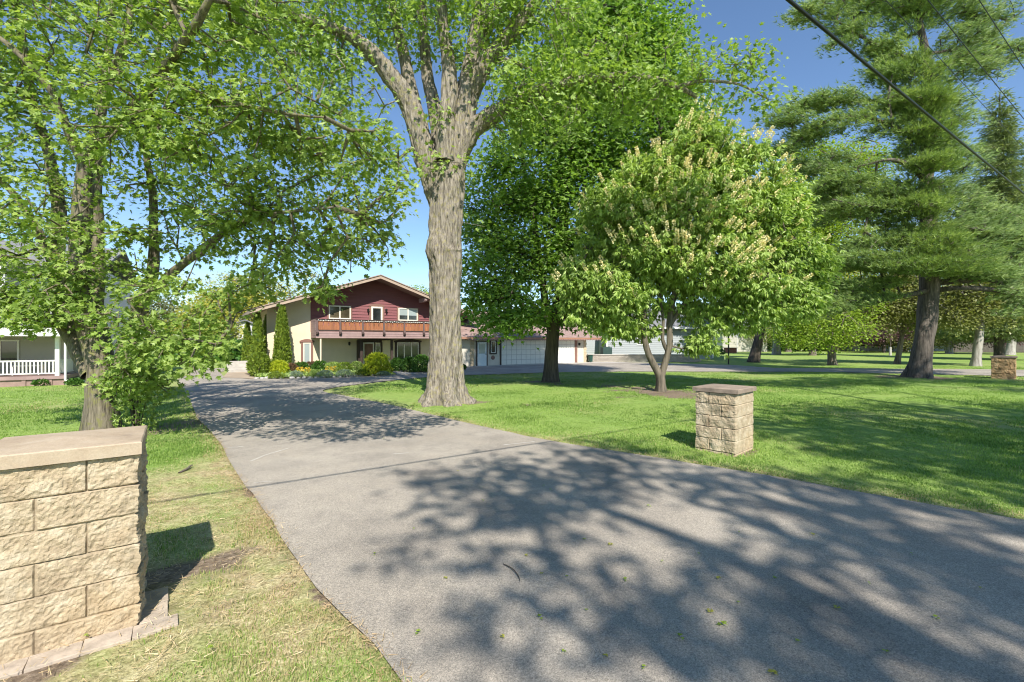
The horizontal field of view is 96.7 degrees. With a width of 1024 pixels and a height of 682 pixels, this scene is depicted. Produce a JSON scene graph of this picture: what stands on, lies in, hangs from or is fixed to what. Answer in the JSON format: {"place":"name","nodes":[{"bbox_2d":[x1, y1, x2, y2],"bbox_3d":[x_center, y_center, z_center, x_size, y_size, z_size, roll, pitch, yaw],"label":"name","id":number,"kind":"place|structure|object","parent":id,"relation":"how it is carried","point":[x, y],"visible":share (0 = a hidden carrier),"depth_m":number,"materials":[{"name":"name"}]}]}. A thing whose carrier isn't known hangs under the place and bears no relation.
{"place":"outdoors","nodes":[
{"label":"outdoors","id":0,"kind":"place"},
{"bbox_2d":[223,372,254,378],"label":"side path","id":1,"kind":"structure","parent":0,"point":[237,375],"depth_m":24.80,"materials":[{"name":"beige concrete"}]},
{"bbox_2d":[227,361,248,372],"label":"side steps","id":2,"kind":"structure","parent":1,"relation":"on","point":[237,366],"depth_m":27.80,"materials":[{"name":"concrete"}]},
{"bbox_2d":[0,349,1023,681],"bbox_3d":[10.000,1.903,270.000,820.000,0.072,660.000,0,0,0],"label":"lawn","id":3,"kind":"structure","parent":0,"point":[74,669],"depth_m":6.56,"materials":[{"name":"green plant"}]},
{"bbox_2d":[0,657,28,679],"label":"paving stone","id":4,"kind":"object","parent":3,"relation":"on","point":[9,669],"visible":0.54,"depth_m":2.63,"materials":[{"name":"beige stone"}]},
{"bbox_2d":[3,226,67,242],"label":"background tree","id":5,"kind":"object","parent":3,"relation":"on","point":[21,235],"depth_m":46.08,"materials":[{"name":"green plant"}]},
{"bbox_2d":[30,378,48,385],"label":"porch plant","id":6,"kind":"object","parent":3,"relation":"on","point":[37,381],"visible":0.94,"depth_m":19.12,"materials":[{"name":"green plant"}]},
{"bbox_2d":[24,641,83,672],"bbox_3d":[-2.759,1.921,2.747,0.238,0.059,0.153,-1,-1,-38],"label":"paving stone","id":7,"kind":"object","parent":3,"relation":"on","point":[60,654],"visible":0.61,"depth_m":2.73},
{"bbox_2d":[0,240,134,386],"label":"neighbour house","id":8,"kind":"structure","parent":3,"relation":"on","point":[52,355],"depth_m":20.28,"materials":[{"name":"white plastic"}]},
{"bbox_2d":[0,340,19,362],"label":"window","id":9,"kind":"structure","parent":8,"relation":"in","point":[9,349],"depth_m":20.18,"materials":[{"name":"grey glass"}]},
{"bbox_2d":[12,364,44,375],"bbox_3d":[-20.976,1.260,19.729,0.900,0.440,0.600,0,0,-30],"label":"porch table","id":10,"kind":"object","parent":8,"relation":"on","point":[25,365],"visible":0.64,"depth_m":19.64,"materials":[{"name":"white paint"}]},
{"bbox_2d":[63,377,84,385],"bbox_3d":[-18.539,1.728,19.269,0.663,0.394,0.668,0,0,0],"label":"porch plant","id":11,"kind":"object","parent":3,"relation":"on","point":[75,381],"visible":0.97,"depth_m":19.17,"materials":[{"name":"green plant"}]},
{"bbox_2d":[0,425,149,664],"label":"stone pillar","id":12,"kind":"structure","parent":3,"relation":"on","point":[74,557],"depth_m":2.85,"materials":[{"name":"beige stone"}]},
{"bbox_2d":[80,626,132,655],"bbox_3d":[-2.566,1.920,2.891,0.238,0.060,0.153,0,1,-35],"label":"paving stone","id":13,"kind":"object","parent":3,"relation":"on","point":[102,642],"visible":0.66,"depth_m":2.87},
{"bbox_2d":[110,359,163,430],"bbox_3d":[-7.818,1.127,9.455,0.874,1.592,0.896,0,0,0],"label":"sapling clump","id":14,"kind":"object","parent":3,"relation":"on","point":[135,409],"visible":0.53,"depth_m":9.41,"materials":[{"name":"green plant"}]},
{"bbox_2d":[139,600,167,624],"bbox_3d":[-2.501,1.920,3.181,0.153,0.059,0.238,1,1,-37],"label":"paving stone","id":15,"kind":"object","parent":3,"relation":"on","point":[163,610],"visible":0.55,"depth_m":3.17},
{"bbox_2d":[132,613,177,640],"bbox_3d":[-2.373,1.920,3.033,0.238,0.059,0.153,-1,-1,-37],"label":"paving stone","id":16,"kind":"object","parent":3,"relation":"on","point":[160,622],"visible":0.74,"depth_m":3.02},
{"bbox_2d":[145,586,168,605],"bbox_3d":[-2.643,1.920,3.374,0.153,0.060,0.238,-1,0,-38],"label":"paving stone","id":17,"kind":"object","parent":3,"relation":"on","point":[163,594],"visible":0.41,"depth_m":3.37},
{"bbox_2d":[130,276,189,336],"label":"background tree","id":18,"kind":"object","parent":3,"relation":"on","point":[164,306],"visible":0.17,"depth_m":49.85,"materials":[{"name":"green plant"}]},
{"bbox_2d":[135,334,242,361],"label":"hedge","id":19,"kind":"object","parent":3,"relation":"on","point":[236,352],"visible":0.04,"depth_m":42.82,"materials":[{"name":"green plant"}]},
{"bbox_2d":[0,386,389,464],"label":"lawn grass","id":20,"kind":"structure","parent":3,"relation":"on","point":[5,416],"depth_m":11.72,"materials":[{"name":"green plant"}]},
{"bbox_2d":[162,296,244,338],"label":"background tree","id":21,"kind":"object","parent":3,"relation":"on","point":[238,331],"visible":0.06,"depth_m":45.42,"materials":[{"name":"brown plant"}]},
{"bbox_2d":[0,0,425,430],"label":"silver maple","id":22,"kind":"object","parent":3,"relation":"on","point":[70,297],"visible":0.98,"depth_m":8.40,"materials":[{"name":"green plant"}]},
{"bbox_2d":[188,268,278,321],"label":"background tree","id":23,"kind":"object","parent":3,"relation":"on","point":[238,292],"visible":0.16,"depth_m":57.07,"materials":[{"name":"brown plant"}]},
{"bbox_2d":[234,320,252,338],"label":"garage","id":24,"kind":"structure","parent":3,"relation":"on","point":[240,323],"depth_m":51.60,"materials":[{"name":"white plastic"}]},
{"bbox_2d":[241,321,251,360],"bbox_3d":[-18.565,0.260,31.878,0.943,3.326,0.890,0,0,0],"label":"arborvitae","id":25,"kind":"object","parent":3,"relation":"on","point":[245,353],"visible":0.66,"depth_m":31.74,"materials":[{"name":"green plant"}]},
{"bbox_2d":[262,314,266,352],"bbox_3d":[-15.205,0.120,28.332,1.025,3.605,0.957,0,0,0],"label":"arborvitae","id":26,"kind":"object","parent":3,"relation":"on","point":[265,325],"visible":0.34,"depth_m":28.11,"materials":[{"name":"green plant"}]},
{"bbox_2d":[235,275,297,320],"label":"background tree","id":27,"kind":"object","parent":3,"relation":"on","point":[277,285],"visible":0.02,"depth_m":61.90,"materials":[{"name":"green plant"}]},
{"bbox_2d":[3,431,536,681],"bbox_3d":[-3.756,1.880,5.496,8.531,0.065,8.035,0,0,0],"label":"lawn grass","id":28,"kind":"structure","parent":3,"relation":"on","point":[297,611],"depth_m":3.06,"materials":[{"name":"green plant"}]},
{"bbox_2d":[262,265,333,300],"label":"background tree","id":29,"kind":"object","parent":3,"relation":"on","point":[291,294],"visible":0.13,"depth_m":59.90,"materials":[{"name":"green plant"}]},
{"bbox_2d":[245,373,373,377],"bbox_3d":[-10.844,1.855,26.659,8.145,0.001,6.696,0,0,-34],"label":"garden bed","id":30,"kind":"object","parent":3,"relation":"on","point":[299,376],"visible":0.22,"depth_m":23.78,"materials":[{"name":"brown soil"}]},
{"bbox_2d":[249,312,266,366],"bbox_3d":[-15.077,0.085,26.997,1.095,3.675,1.000,0,0,0],"label":"arborvitae","id":31,"kind":"object","parent":30,"relation":"on","point":[258,328],"visible":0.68,"depth_m":26.83,"materials":[{"name":"green plant"}]},
{"bbox_2d":[245,352,271,375],"bbox_3d":[-13.544,1.240,24.392,1.307,1.365,1.188,0,0,0],"label":"round shrub","id":32,"kind":"object","parent":30,"relation":"on","point":[263,359],"visible":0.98,"depth_m":24.09,"materials":[{"name":"green plant"}]},
{"bbox_2d":[267,371,284,378],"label":"perennial plant","id":33,"kind":"object","parent":30,"relation":"on","point":[274,374],"visible":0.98,"depth_m":22.65,"materials":[{"name":"green plant"}]},
{"bbox_2d":[269,359,289,372],"bbox_3d":[-12.649,1.455,24.707,1.091,0.935,0.997,0,0,0],"label":"golden shrub","id":34,"kind":"object","parent":30,"relation":"on","point":[280,366],"visible":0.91,"depth_m":24.47,"materials":[{"name":"yellow plant"}]},
{"bbox_2d":[271,300,292,363],"bbox_3d":[-13.855,-0.297,27.434,1.167,4.440,1.103,0,0,21],"label":"arborvitae","id":35,"kind":"object","parent":30,"relation":"on","point":[281,346],"visible":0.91,"depth_m":27.21,"materials":[{"name":"green plant"}]},
{"bbox_2d":[288,362,298,370],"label":"perennial plant","id":36,"kind":"object","parent":30,"relation":"on","point":[293,366],"visible":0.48,"depth_m":26.09,"materials":[{"name":"red plant"}]},
{"bbox_2d":[288,370,303,377],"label":"perennial plant","id":37,"kind":"object","parent":30,"relation":"on","point":[298,373],"visible":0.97,"depth_m":23.34,"materials":[{"name":"green plant"}]},
{"bbox_2d":[291,361,309,369],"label":"perennial plant","id":38,"kind":"object","parent":30,"relation":"on","point":[303,364],"visible":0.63,"depth_m":27.25,"materials":[{"name":"green plant"}]},
{"bbox_2d":[295,367,310,372],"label":"flower clump","id":39,"kind":"object","parent":30,"relation":"on","point":[301,369],"visible":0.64,"depth_m":24.68,"materials":[{"name":"yellow plant"}]},
{"bbox_2d":[306,369,321,377],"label":"perennial plant","id":40,"kind":"object","parent":30,"relation":"on","point":[313,371],"visible":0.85,"depth_m":23.29,"materials":[{"name":"green plant"}]},
{"bbox_2d":[310,360,328,369],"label":"perennial plant","id":41,"kind":"object","parent":30,"relation":"on","point":[318,365],"visible":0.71,"depth_m":27.20,"materials":[{"name":"green plant"}]},
{"bbox_2d":[317,370,334,377],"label":"perennial plant","id":42,"kind":"object","parent":30,"relation":"on","point":[326,372],"visible":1,"depth_m":23.24,"materials":[{"name":"green plant"}]},
{"bbox_2d":[325,366,337,371],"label":"flower clump","id":43,"kind":"object","parent":30,"relation":"on","point":[333,369],"visible":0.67,"depth_m":25.38,"materials":[{"name":"yellow plant"}]},
{"bbox_2d":[325,361,340,369],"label":"perennial plant","id":44,"kind":"object","parent":30,"relation":"on","point":[331,363],"visible":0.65,"depth_m":26.80,"materials":[{"name":"green plant"}]},
{"bbox_2d":[254,365,424,377],"bbox_3d":[-8.629,1.799,28.113,12.914,0.408,6.868,0,0,-33],"label":"ground cover","id":45,"kind":"object","parent":30,"relation":"on","point":[265,374],"visible":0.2,"depth_m":23.92,"materials":[{"name":"green plant"}]},
{"bbox_2d":[335,361,352,370],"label":"perennial plant","id":46,"kind":"object","parent":30,"relation":"on","point":[339,366],"visible":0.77,"depth_m":26.87,"materials":[{"name":"green plant"}]},
{"bbox_2d":[335,369,354,376],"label":"perennial plant","id":47,"kind":"object","parent":30,"relation":"on","point":[343,372],"visible":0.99,"depth_m":23.61,"materials":[{"name":"green plant"}]},
{"bbox_2d":[350,361,362,369],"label":"perennial plant","id":48,"kind":"object","parent":30,"relation":"on","point":[356,364],"visible":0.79,"depth_m":27.29,"materials":[{"name":"green plant"}]},
{"bbox_2d":[354,368,370,376],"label":"perennial plant","id":49,"kind":"object","parent":30,"relation":"on","point":[359,371],"visible":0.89,"depth_m":24.23,"materials":[{"name":"green plant"}]},
{"bbox_2d":[361,352,393,375],"bbox_3d":[-7.388,1.238,25.132,1.892,1.380,1.640,0,0,-25],"label":"golden shrub","id":50,"kind":"object","parent":30,"relation":"on","point":[376,362],"visible":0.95,"depth_m":24.75,"materials":[{"name":"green plant"}]},
{"bbox_2d":[375,370,390,375],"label":"perennial plant","id":51,"kind":"object","parent":30,"relation":"on","point":[384,372],"visible":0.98,"depth_m":24.57,"materials":[{"name":"green plant"}]},
{"bbox_2d":[239,274,478,367],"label":"chalet house","id":52,"kind":"structure","parent":3,"relation":"on","point":[385,315],"depth_m":30.49,"materials":[{"name":"beige paint"}]},
{"bbox_2d":[303,343,310,361],"bbox_3d":[-13.131,0.790,29.149,0.450,1.380,0.080,0,0,-33],"label":"window","id":53,"kind":"structure","parent":52,"relation":"in","point":[306,346],"depth_m":29.13,"materials":[{"name":"white glass"}]},
{"bbox_2d":[329,305,350,318],"bbox_3d":[-11.430,-1.900,30.226,1.390,0.880,0.080,0,0,-33],"label":"window","id":54,"kind":"structure","parent":52,"relation":"in","point":[335,312],"depth_m":30.19,"materials":[{"name":"white glass"}]},
{"bbox_2d":[364,344,372,363],"bbox_3d":[-9.865,1.040,31.297,0.590,1.720,0.036,0,0,-33],"label":"front door","id":55,"kind":"structure","parent":52,"relation":"in","point":[368,348],"depth_m":31.24,"materials":[{"name":"brown wood"}]},
{"bbox_2d":[371,306,382,329],"bbox_3d":[-9.377,-1.550,31.572,0.770,1.660,0.090,0,0,-33],"label":"balcony door","id":56,"kind":"structure","parent":52,"relation":"in","point":[376,312],"depth_m":31.57,"materials":[{"name":"white glass"}]},
{"bbox_2d":[375,343,379,351],"bbox_3d":[-9.322,0.660,31.636,0.330,1.040,0.080,0,0,-33],"label":"window","id":57,"kind":"structure","parent":52,"relation":"in","point":[377,345],"depth_m":31.62,"materials":[{"name":"grey glass"}]},
{"bbox_2d":[398,308,417,320],"bbox_3d":[-7.496,-1.910,32.819,1.440,0.900,0.080,0,0,-33],"label":"window","id":58,"kind":"structure","parent":52,"relation":"in","point":[404,314],"depth_m":32.79,"materials":[{"name":"white glass"}]},
{"bbox_2d":[397,342,418,357],"bbox_3d":[-7.517,0.790,32.850,1.620,1.380,0.080,0,0,-33],"label":"window","id":59,"kind":"structure","parent":52,"relation":"in","point":[404,349],"depth_m":32.83,"materials":[{"name":"glass"}]},
{"bbox_2d":[390,357,402,370],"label":"boxwood","id":60,"kind":"object","parent":3,"relation":"on","point":[395,362],"visible":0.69,"depth_m":28.00,"materials":[{"name":"green plant"}]},
{"bbox_2d":[400,356,412,371],"bbox_3d":[-6.319,1.430,27.863,1.173,0.993,1.037,0,0,0],"label":"boxwood","id":61,"kind":"object","parent":3,"relation":"on","point":[405,364],"visible":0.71,"depth_m":27.55,"materials":[{"name":"green plant"}]},
{"bbox_2d":[393,370,423,374],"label":"front walk","id":62,"kind":"structure","parent":3,"relation":"on","point":[400,372],"depth_m":27.16,"materials":[{"name":"concrete"}]},
{"bbox_2d":[407,284,428,293],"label":"background tree","id":63,"kind":"object","parent":3,"relation":"on","point":[426,292],"visible":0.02,"depth_m":60.08,"materials":[{"name":"green plant"}]},
{"bbox_2d":[176,0,798,406],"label":"old maple","id":64,"kind":"object","parent":3,"relation":"on","point":[458,126],"visible":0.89,"depth_m":13.19,"materials":[{"name":"green plant"}]},
{"bbox_2d":[461,312,601,365],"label":"garage wing","id":65,"kind":"structure","parent":3,"relation":"on","point":[481,351],"depth_m":36.33,"materials":[{"name":"beige paint"}]},
{"bbox_2d":[477,342,486,365],"bbox_3d":[-2.282,0.985,34.590,0.810,1.830,0.034,0,0,-33],"label":"side door","id":66,"kind":"structure","parent":65,"relation":"in","point":[481,346],"depth_m":34.57,"materials":[{"name":"blue paint"}]},
{"bbox_2d":[491,341,495,352],"bbox_3d":[-1.457,0.460,35.132,0.430,0.920,0.080,0,0,-33],"label":"window","id":67,"kind":"structure","parent":65,"relation":"in","point":[493,343],"depth_m":35.16,"materials":[{"name":"glass"}]},
{"bbox_2d":[502,340,573,364],"bbox_3d":[2.310,0.900,37.608,7.460,1.920,0.015,0,0,-33],"label":"garage door","id":68,"kind":"structure","parent":65,"relation":"in","point":[528,344],"depth_m":37.12,"materials":[{"name":"white paint"}]},
{"bbox_2d":[469,362,625,366],"bbox_3d":[3.451,1.882,36.567,14.500,0.001,2.950,0,0,-33],"label":"garage apron","id":69,"kind":"object","parent":3,"relation":"on","point":[543,364],"visible":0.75,"depth_m":36.45,"materials":[{"name":"concrete"}]},
{"bbox_2d":[460,0,740,381],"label":"norway maple","id":70,"kind":"object","parent":3,"relation":"on","point":[528,198],"visible":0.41,"depth_m":20.28,"materials":[{"name":"green plant"}]},
{"bbox_2d":[586,354,700,361],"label":"retaining wall","id":71,"kind":"structure","parent":3,"relation":"on","point":[631,358],"depth_m":40.98,"materials":[{"name":"concrete"}]},
{"bbox_2d":[600,347,611,353],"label":"air conditioner","id":72,"kind":"object","parent":71,"relation":"on","point":[605,350],"visible":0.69,"depth_m":43.82,"materials":[{"name":"green metal"}]},
{"bbox_2d":[586,309,713,358],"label":"grey house","id":73,"kind":"structure","parent":3,"relation":"on","point":[626,347],"depth_m":46.94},
{"bbox_2d":[342,366,1023,394],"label":"lawn grass","id":74,"kind":"structure","parent":3,"relation":"on","point":[982,383],"depth_m":20.38,"materials":[{"name":"green plant"}]},
{"bbox_2d":[531,96,846,391],"bbox_3d":[6.688,-3.557,16.865,11.943,11.088,4.586,0,0,0],"label":"flowering buckeye","id":75,"kind":"object","parent":3,"relation":"on","point":[729,234],"visible":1,"depth_m":16.27,"materials":[{"name":"green plant"}]},
{"bbox_2d":[692,384,756,456],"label":"stone pillar","id":76,"kind":"structure","parent":3,"relation":"on","point":[724,418],"depth_m":7.79,"materials":[{"name":"beige stone"}]},
{"bbox_2d":[714,321,767,351],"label":"beige outbuilding","id":77,"kind":"structure","parent":3,"relation":"on","point":[744,345],"depth_m":80.12,"materials":[{"name":"beige paint"}]},
{"bbox_2d":[766,320,781,354],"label":"pale trunk tree","id":78,"kind":"object","parent":3,"relation":"on","point":[775,351],"visible":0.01,"depth_m":63.66,"materials":[{"name":"grey plant"}]},
{"bbox_2d":[741,326,823,351],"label":"woodland tree","id":79,"kind":"object","parent":3,"relation":"on","point":[769,337],"visible":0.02,"depth_m":79.38,"materials":[{"name":"green plant"}]},
{"bbox_2d":[767,331,826,350],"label":"hedge","id":80,"kind":"object","parent":3,"relation":"on","point":[769,345],"visible":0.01,"depth_m":89.20,"materials":[{"name":"green plant"}]},
{"bbox_2d":[746,181,855,362],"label":"leaning tree","id":81,"kind":"object","parent":3,"relation":"on","point":[754,356],"depth_m":40.47,"materials":[{"name":"brown plant"}]},
{"bbox_2d":[764,315,846,355],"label":"yellow green maple","id":82,"kind":"object","parent":3,"relation":"on","point":[789,332],"visible":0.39,"depth_m":59.40,"materials":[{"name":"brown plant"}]},
{"bbox_2d":[777,129,901,364],"bbox_3d":[26.919,-8.302,38.368,10.090,20.524,14.109,0,0,41],"label":"young tree","id":83,"kind":"object","parent":3,"relation":"on","point":[830,339],"visible":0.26,"depth_m":35.16,"materials":[{"name":"green plant"}]},
{"bbox_2d":[807,271,876,350],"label":"woodland tree","id":84,"kind":"object","parent":3,"relation":"on","point":[856,272],"depth_m":82.56,"materials":[{"name":"green plant"}]},
{"bbox_2d":[852,302,916,352],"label":"pinkish plum tree","id":85,"kind":"object","parent":3,"relation":"on","point":[882,340],"visible":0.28,"depth_m":73.21,"materials":[{"name":"green plant"}]},
{"bbox_2d":[747,0,1023,378],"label":"white pine","id":86,"kind":"object","parent":3,"relation":"on","point":[974,239],"visible":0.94,"depth_m":23.06,"materials":[{"name":"green plant"}]},
{"bbox_2d":[880,325,896,354],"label":"sapling","id":87,"kind":"object","parent":3,"relation":"on","point":[890,350],"visible":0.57,"depth_m":59.89,"materials":[{"name":"beige"}]},
{"bbox_2d":[825,272,957,363],"bbox_3d":[31.659,-2.708,38.254,10.718,9.414,7.116,0,0,0],"label":"bronze leaf tree","id":88,"kind":"object","parent":3,"relation":"on","point":[901,315],"visible":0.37,"depth_m":37.19,"materials":[{"name":"green plant"}]},
{"bbox_2d":[840,335,945,350],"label":"white house","id":89,"kind":"structure","parent":3,"relation":"on","point":[871,348],"depth_m":84.24,"materials":[{"name":"plastic"}]},
{"bbox_2d":[865,273,941,351],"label":"woodland tree","id":90,"kind":"object","parent":3,"relation":"on","point":[906,345],"visible":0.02,"depth_m":79.09,"materials":[{"name":"green plant"}]},
{"bbox_2d":[910,325,972,353],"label":"olive tree","id":91,"kind":"object","parent":3,"relation":"on","point":[949,347],"visible":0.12,"depth_m":67.64,"materials":[{"name":"green plant"}]},
{"bbox_2d":[895,251,1023,365],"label":"grey trunk tree","id":92,"kind":"object","parent":3,"relation":"on","point":[974,316],"visible":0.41,"depth_m":33.94,"materials":[{"name":"green plant"}]},
{"bbox_2d":[935,86,1023,355],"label":"spruce","id":93,"kind":"object","parent":3,"relation":"on","point":[1000,137],"visible":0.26,"depth_m":45.36,"materials":[{"name":"green plant"}]},
{"bbox_2d":[954,341,1023,352],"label":"board fence","id":94,"kind":"object","parent":3,"relation":"on","point":[1019,348],"visible":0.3,"depth_m":73.84,"materials":[{"name":"wood"}]},
{"bbox_2d":[964,335,1023,347],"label":"hedge","id":95,"kind":"object","parent":3,"relation":"on","point":[987,343],"visible":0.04,"depth_m":65.40,"materials":[{"name":"green plant"}]},
{"bbox_2d":[990,356,1017,378],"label":"stone pillar","id":96,"kind":"structure","parent":3,"relation":"on","point":[1003,367],"depth_m":22.79,"materials":[{"name":"beige stone"}]},
{"bbox_2d":[1005,335,1016,354],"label":"broad trunk tree","id":97,"kind":"object","parent":3,"relation":"on","point":[1010,348],"depth_m":61.66,"materials":[{"name":"grey plant"}]},
{"bbox_2d":[0,0,1023,338],"label":"sky","id":98,"kind":"structure","parent":0,"point":[804,69],"materials":[{"name":"blue"}]},
{"bbox_2d":[177,362,1023,681],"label":"driveway","id":99,"kind":"structure","parent":0,"point":[343,488],"depth_m":4.03,"materials":[{"name":"grey asphalt"}]},
{"bbox_2d":[230,441,534,482],"bbox_3d":[-2.213,1.883,7.236,5.468,0.001,2.227,0,0,-4],"label":"crack filler","id":100,"kind":"object","parent":99,"relation":"on","point":[359,469],"visible":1,"depth_m":7.65,"materials":[{"name":"black asphalt"}]},
{"bbox_2d":[723,347,736,352],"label":"brick planter","id":101,"kind":"object","parent":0,"point":[732,349],"visible":0.86,"depth_m":72.50,"materials":[{"name":"brown brick"}]},
{"bbox_2d":[885,0,1023,147],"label":"utility wire","id":102,"kind":"object","parent":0,"point":[948,67],"visible":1,"depth_m":10.51,"materials":[{"name":"black metal"}]},
{"bbox_2d":[979,0,1023,68],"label":"utility wire","id":103,"kind":"object","parent":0,"point":[1000,33],"visible":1,"depth_m":10.31,"materials":[{"name":"black metal"}]},
{"bbox_3d":[-31.354,-3.150,-18.087,0.340,10.300,5.800,0,0,-33],"label":"utility pole","id":104,"kind":"object","parent":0,"visible":0},
{"bbox_2d":[786,0,1023,193],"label":"utility wire","id":105,"kind":"object","parent":104,"relation":"attached to","point":[840,42],"visible":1,"depth_m":5.45,"materials":[{"name":"black metal"}]},
{"bbox_3d":[44.618,-3.150,32.007,0.340,10.300,5.800,0,0,-33],"label":"utility pole","id":106,"kind":"object","parent":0,"visible":0},
{"bbox_2d":[927,0,1023,118],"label":"utility wire","id":107,"kind":"object","parent":106,"relation":"attached to","point":[972,54],"visible":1,"depth_m":10.56,"materials":[{"name":"black metal"}]},
{"label":"garden bed","id":108,"kind":"structure","parent":0,"visible":0},
{"bbox_2d":[411,354,428,371],"bbox_3d":[-5.467,1.358,27.418,1.222,1.178,1.147,0,0,0],"label":"boxwood","id":109,"kind":"object","parent":108,"relation":"on","point":[423,359],"visible":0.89,"depth_m":27.11,"materials":[{"name":"green plant"}]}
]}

